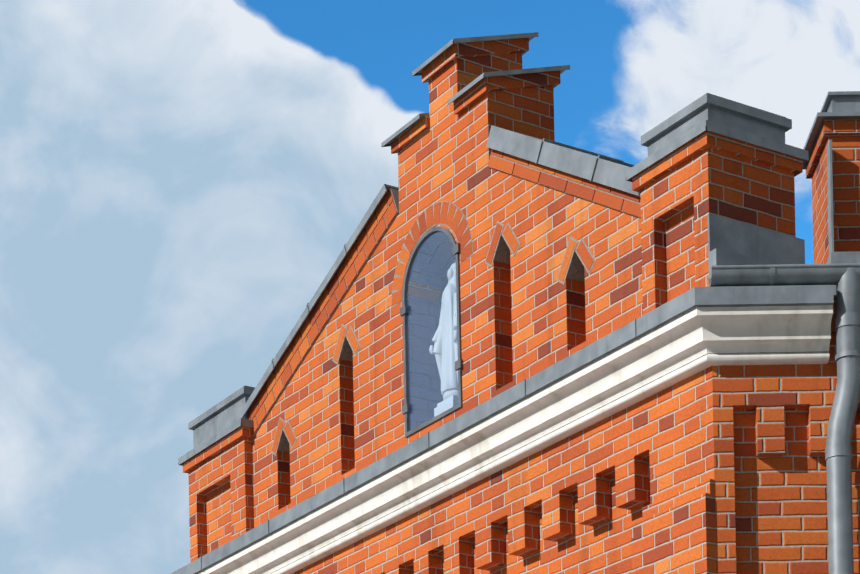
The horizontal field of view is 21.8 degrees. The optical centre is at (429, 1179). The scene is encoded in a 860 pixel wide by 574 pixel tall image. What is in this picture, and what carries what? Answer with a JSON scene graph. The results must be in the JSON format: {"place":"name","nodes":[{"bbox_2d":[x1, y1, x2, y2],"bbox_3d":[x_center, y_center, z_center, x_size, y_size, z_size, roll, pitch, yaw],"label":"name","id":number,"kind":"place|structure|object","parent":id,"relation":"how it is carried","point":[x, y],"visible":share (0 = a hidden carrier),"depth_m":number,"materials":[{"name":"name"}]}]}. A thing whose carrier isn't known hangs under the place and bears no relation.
{"place":"outdoors","nodes":[
{"label":"outdoors","id":0,"kind":"place"},
{"bbox_2d":[0,0,859,573],"label":"sky","id":1,"kind":"structure","parent":0,"point":[180,180],"materials":[{"name":"blue"}]},
{"bbox_3d":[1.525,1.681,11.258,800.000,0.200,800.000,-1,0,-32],"label":"ground","id":2,"kind":"structure","parent":0,"visible":0},
{"bbox_2d":[292,366,715,573],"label":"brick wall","id":3,"kind":"structure","parent":2,"relation":"on","point":[630,490],"depth_m":12.08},
{"bbox_2d":[183,38,802,562],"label":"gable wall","id":4,"kind":"structure","parent":3,"relation":"on","point":[525,314],"depth_m":13.02,"materials":[{"name":"brick"}]},
{"bbox_2d":[400,226,462,437],"bbox_3d":[0.010,-5.117,13.419,0.032,1.154,0.655,-1,0,-32],"label":"niche frame","id":5,"kind":"object","parent":4,"relation":"attached to","point":[404,314],"visible":0.75,"depth_m":13.49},
{"bbox_2d":[406,231,458,429],"bbox_3d":[0.015,-5.117,13.423,0.004,1.115,0.585,-1,0,-32],"label":"niche glass pane","id":6,"kind":"object","parent":5,"relation":"in","point":[430,304],"visible":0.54,"depth_m":13.42,"materials":[{"name":"clear glass"}]},
{"bbox_2d":[408,232,455,429],"bbox_3d":[0.123,-5.130,13.492,0.238,1.145,0.595,-1,0,-32],"label":"niche painted lining","id":7,"kind":"object","parent":4,"relation":"on","point":[422,307],"depth_m":13.71,"materials":[{"name":"blue paint"}]},
{"bbox_2d":[429,263,458,416],"bbox_3d":[0.150,-5.040,13.472,0.186,0.965,0.306,-1,0,-32],"label":"madonna statue","id":8,"kind":"object","parent":7,"relation":"in","point":[454,373],"depth_m":13.41,"materials":[{"name":"white stone"}]},
{"bbox_2d":[272,202,593,452],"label":"brick arches","id":9,"kind":"structure","parent":4,"relation":"attached to","point":[430,220],"depth_m":13.31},
{"bbox_2d":[271,201,595,455],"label":"mortar joints","id":10,"kind":"object","parent":4,"relation":"attached to","point":[575,269],"visible":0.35,"depth_m":12.90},
{"bbox_2d":[239,125,640,417],"bbox_3d":[0.149,-5.586,13.604,0.563,1.091,4.623,-1,0,-32],"label":"roof coping","id":11,"kind":"object","parent":4,"relation":"on","point":[597,168],"visible":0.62,"depth_m":12.47,"materials":[{"name":"grey metal"}]},
{"bbox_2d":[248,149,640,435],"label":"coping bricks","id":12,"kind":"object","parent":4,"relation":"attached to","point":[533,175],"visible":0.38,"depth_m":14.04,"materials":[{"name":"orange brick"}]},
{"bbox_2d":[249,154,640,438],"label":"mortar joints","id":13,"kind":"object","parent":4,"relation":"attached to","point":[395,193],"visible":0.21,"depth_m":13.87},
{"bbox_2d":[178,32,808,465],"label":"parapet caps","id":14,"kind":"object","parent":4,"relation":"on","point":[732,242],"visible":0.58,"depth_m":11.38,"materials":[{"name":"grey metal"}]},
{"bbox_2d":[198,305,832,573],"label":"cornice","id":15,"kind":"structure","parent":3,"relation":"attached to","point":[679,348],"depth_m":12.12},
{"bbox_2d":[171,285,833,573],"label":"cornice flashing","id":16,"kind":"object","parent":15,"relation":"on","point":[695,297],"visible":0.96,"depth_m":12.10,"materials":[{"name":"grey metal"}]},
{"bbox_2d":[708,263,859,286],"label":"metal gutter","id":17,"kind":"object","parent":15,"relation":"on","point":[777,275],"visible":0.92,"depth_m":10.98,"materials":[{"name":"grey metal"}]},
{"bbox_2d":[806,119,859,263],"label":"brick chimney","id":18,"kind":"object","parent":3,"relation":"on","point":[843,136],"visible":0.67,"depth_m":12.78,"materials":[{"name":"brick"}]},
{"bbox_2d":[802,91,859,294],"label":"sheet metal","id":19,"kind":"object","parent":18,"relation":"on","point":[841,105],"visible":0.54,"depth_m":12.75,"materials":[{"name":"grey metal"}]},
{"bbox_2d":[712,295,859,573],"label":"brick wall","id":20,"kind":"structure","parent":2,"relation":"on","point":[770,425],"depth_m":11.22,"materials":[{"name":"brick"}]},
{"bbox_2d":[825,267,859,573],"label":"downspout","id":21,"kind":"object","parent":20,"relation":"attached to","point":[838,453],"visible":0.96,"depth_m":11.03,"materials":[{"name":"grey metal"}]}
]}

